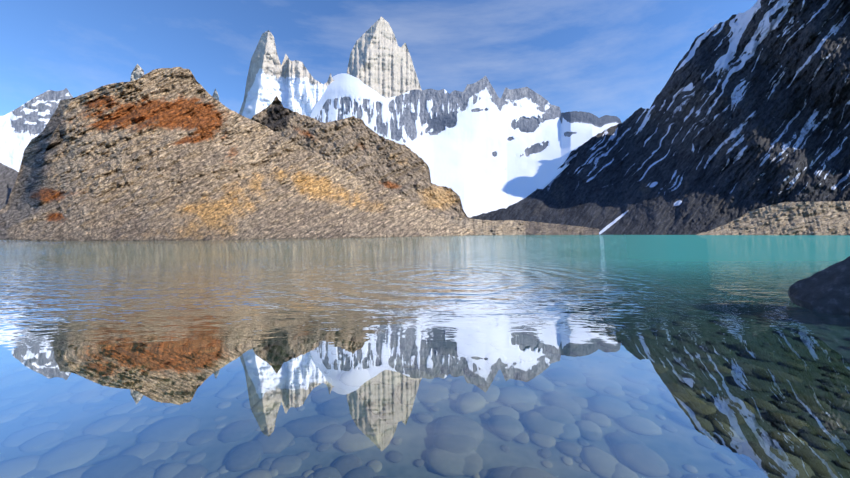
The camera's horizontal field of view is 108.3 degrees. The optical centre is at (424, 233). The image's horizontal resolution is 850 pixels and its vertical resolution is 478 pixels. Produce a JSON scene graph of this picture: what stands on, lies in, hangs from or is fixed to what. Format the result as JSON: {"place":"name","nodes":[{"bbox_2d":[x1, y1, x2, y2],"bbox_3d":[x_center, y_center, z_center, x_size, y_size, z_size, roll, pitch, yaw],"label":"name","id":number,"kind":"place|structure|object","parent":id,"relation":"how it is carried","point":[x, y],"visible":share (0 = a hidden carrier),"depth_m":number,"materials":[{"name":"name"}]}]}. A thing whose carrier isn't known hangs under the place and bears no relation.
{"place":"outdoors","nodes":[
{"label":"outdoors","id":0,"kind":"place"},
{"bbox_2d":[0,163,18,209],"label":"mountain slope","id":1,"kind":"structure","parent":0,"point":[8,176],"depth_m":257.60,"materials":[{"name":"grey stone"}]},
{"bbox_2d":[0,88,73,171],"bbox_3d":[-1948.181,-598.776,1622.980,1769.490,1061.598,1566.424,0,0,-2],"label":"snowy mountain","id":2,"kind":"structure","parent":0,"point":[22,126],"depth_m":1774.50,"materials":[{"name":"white snow"}]},
{"bbox_2d":[0,67,475,240],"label":"hill","id":3,"kind":"structure","parent":0,"point":[172,154],"depth_m":178.93,"materials":[{"name":"brown stone"}]},
{"bbox_2d":[437,213,598,234],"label":"rocky shore","id":4,"kind":"structure","parent":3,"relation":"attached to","point":[499,227],"depth_m":363.76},
{"bbox_2d":[130,17,421,118],"bbox_3d":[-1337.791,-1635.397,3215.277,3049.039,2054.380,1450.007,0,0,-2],"label":"rock spires","id":5,"kind":"object","parent":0,"point":[380,62],"visible":0.38,"depth_m":3150.18,"materials":[{"name":"stone"}]},
{"bbox_2d":[251,96,470,218],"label":"hill ridge","id":6,"kind":"structure","parent":0,"point":[355,146],"depth_m":576.68,"materials":[{"name":"brown stone"}]},
{"bbox_2d":[0,0,757,122],"label":"sky","id":7,"kind":"structure","parent":0,"point":[600,58],"materials":[{"name":"blue"}]},
{"bbox_2d":[0,235,849,477],"bbox_3d":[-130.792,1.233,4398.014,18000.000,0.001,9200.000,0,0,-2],"label":"lake water","id":8,"kind":"structure","parent":0,"point":[592,356],"depth_m":3.01,"materials":[{"name":"blue liquid"}]},
{"bbox_2d":[310,73,621,217],"bbox_3d":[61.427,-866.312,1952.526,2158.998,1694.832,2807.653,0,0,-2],"label":"snow massif","id":9,"kind":"structure","parent":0,"point":[480,146],"depth_m":1720.45,"materials":[{"name":"white snow"}]},
{"bbox_2d":[471,0,849,234],"bbox_3d":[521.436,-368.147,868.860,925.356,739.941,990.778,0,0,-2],"label":"mountain","id":10,"kind":"structure","parent":0,"point":[747,111],"depth_m":629.78,"materials":[{"name":"grey stone"}]},
{"bbox_2d":[697,201,849,234],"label":"shore","id":11,"kind":"structure","parent":0,"point":[811,218],"depth_m":314.72,"materials":[{"name":"beige stone"}]},
{"bbox_3d":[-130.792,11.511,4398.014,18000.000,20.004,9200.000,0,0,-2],"label":"lake bed","id":12,"kind":"object","parent":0,"visible":0},
{"bbox_2d":[788,256,849,313],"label":"boulder","id":13,"kind":"object","parent":12,"relation":"on","point":[827,289],"visible":0.69,"depth_m":5.04,"materials":[{"name":"grey stone"}]}
]}

